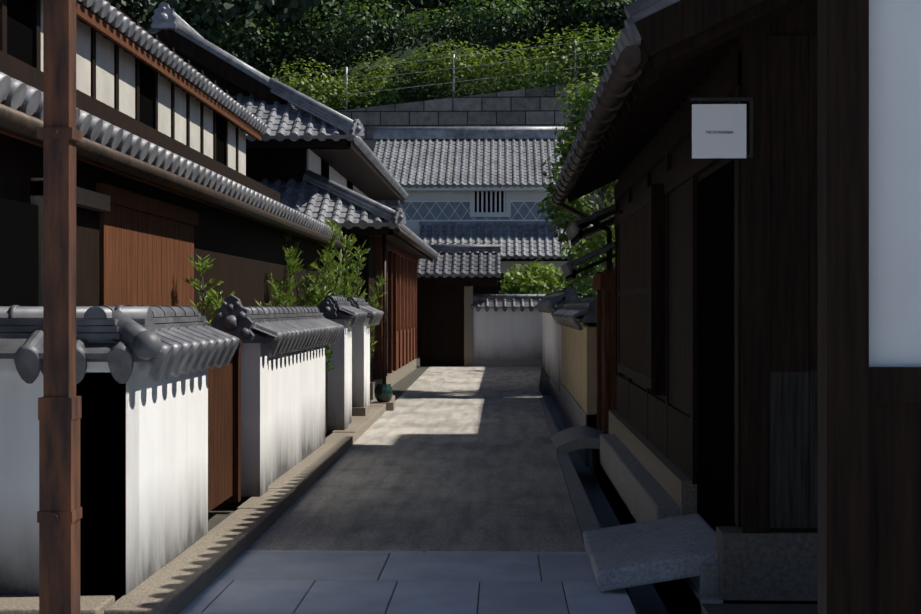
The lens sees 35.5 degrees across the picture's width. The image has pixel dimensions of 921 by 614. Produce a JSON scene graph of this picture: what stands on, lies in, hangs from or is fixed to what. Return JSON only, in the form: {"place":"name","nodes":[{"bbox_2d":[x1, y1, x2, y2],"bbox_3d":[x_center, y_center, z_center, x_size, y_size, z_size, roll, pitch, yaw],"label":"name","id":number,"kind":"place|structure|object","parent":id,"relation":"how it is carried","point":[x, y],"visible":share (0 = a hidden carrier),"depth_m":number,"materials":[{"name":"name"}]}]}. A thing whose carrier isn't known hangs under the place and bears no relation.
{"place":"outdoors","nodes":[
{"label":"outdoors","id":0,"kind":"place"},
{"bbox_2d":[148,1,437,399],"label":"house","id":1,"kind":"structure","parent":0,"point":[312,158],"depth_m":28.44,"materials":[{"name":"grey tile"}]},
{"bbox_2d":[143,0,629,305],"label":"hillside","id":2,"kind":"structure","parent":0,"point":[523,106],"depth_m":62.05,"materials":[{"name":"green plant"}]},
{"bbox_2d":[108,0,635,110],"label":"hill vegetation","id":3,"kind":"object","parent":2,"relation":"on","point":[250,31],"visible":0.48,"depth_m":65.34,"materials":[{"name":"green plant"}]},
{"bbox_2d":[115,356,817,613],"bbox_3d":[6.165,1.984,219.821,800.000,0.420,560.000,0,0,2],"label":"ground","id":4,"kind":"structure","parent":0,"point":[646,599],"depth_m":13.06,"materials":[{"name":"asphalt"},{"name":"stone paving"}]},
{"bbox_2d":[0,0,343,323],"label":"house","id":5,"kind":"structure","parent":4,"relation":"on","point":[166,186],"depth_m":13.85,"materials":[{"name":"brown wood"}]},
{"bbox_2d":[0,295,383,594],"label":"walls","id":6,"kind":"structure","parent":4,"relation":"on","point":[190,419],"depth_m":9.18,"materials":[{"name":"paint"}]},
{"bbox_2d":[0,395,394,613],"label":"kerb","id":7,"kind":"structure","parent":4,"relation":"on","point":[181,581],"depth_m":9.94,"materials":[{"name":"stone"}]},
{"bbox_2d":[372,384,394,410],"bbox_3d":[-1.320,1.551,24.757,0.360,0.445,0.360,0,0,2],"label":"pot","id":8,"kind":"object","parent":7,"relation":"on","point":[383,393],"visible":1,"depth_m":24.63,"materials":[{"name":"ceramic"}]},
{"bbox_2d":[182,218,387,371],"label":"garden plants","id":9,"kind":"object","parent":4,"relation":"on","point":[315,296],"visible":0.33,"depth_m":19.46,"materials":[{"name":"green plant"}]},
{"bbox_2d":[179,378,635,613],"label":"slabs","id":10,"kind":"structure","parent":4,"relation":"on","point":[283,581],"depth_m":9.19,"materials":[{"name":"grey stone"}]},
{"bbox_2d":[37,0,81,613],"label":"wooden post","id":11,"kind":"object","parent":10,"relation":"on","point":[59,512],"visible":1,"depth_m":4.51,"materials":[{"name":"brown wood"}]},
{"bbox_2d":[247,366,585,551],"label":"lane","id":12,"kind":"structure","parent":4,"relation":"on","point":[451,458],"depth_m":14.60,"materials":[{"name":"grey concrete"}]},
{"bbox_2d":[373,126,592,355],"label":"house","id":13,"kind":"structure","parent":4,"relation":"on","point":[470,185],"depth_m":51.93,"materials":[{"name":"tile"}]},
{"bbox_2d":[417,244,596,466],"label":"end walls","id":14,"kind":"structure","parent":4,"relation":"on","point":[460,325],"depth_m":42.82,"materials":[{"name":"plaster"},{"name":"tile"},{"name":"dark wood"}]},
{"bbox_2d":[497,72,617,306],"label":"trees","id":15,"kind":"object","parent":4,"relation":"on","point":[542,277],"visible":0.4,"depth_m":29.08,"materials":[{"name":"green plant"}]},
{"bbox_2d":[561,203,615,433],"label":"side gate","id":16,"kind":"structure","parent":4,"relation":"on","point":[603,282],"depth_m":18.28,"materials":[{"name":"brown wood"}]},
{"bbox_2d":[552,426,718,594],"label":"stone slabs","id":17,"kind":"structure","parent":4,"relation":"on","point":[661,540],"depth_m":9.77,"materials":[{"name":"grey stone"}]},
{"bbox_2d":[551,0,817,613],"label":"dark house","id":18,"kind":"structure","parent":4,"relation":"on","point":[713,419],"depth_m":8.69,"materials":[{"name":"brown wood"}]},
{"bbox_2d":[690,98,752,157],"bbox_3d":[1.547,-1.060,8.526,0.370,0.358,0.016,0,0,2],"label":"sign","id":19,"kind":"object","parent":18,"relation":"attached to","point":[708,118],"visible":1,"depth_m":8.52,"materials":[{"name":"white"}]},
{"bbox_2d":[709,131,732,133],"bbox_3d":[1.532,-1.034,8.518,0.159,0.017,0.001,0,0,2],"label":"sign text","id":20,"kind":"object","parent":19,"relation":"attached to","point":[723,132],"visible":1,"depth_m":8.52},
{"bbox_2d":[818,0,920,613],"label":"house","id":21,"kind":"structure","parent":0,"point":[869,306],"depth_m":4.15,"materials":[{"name":"brown wood"}]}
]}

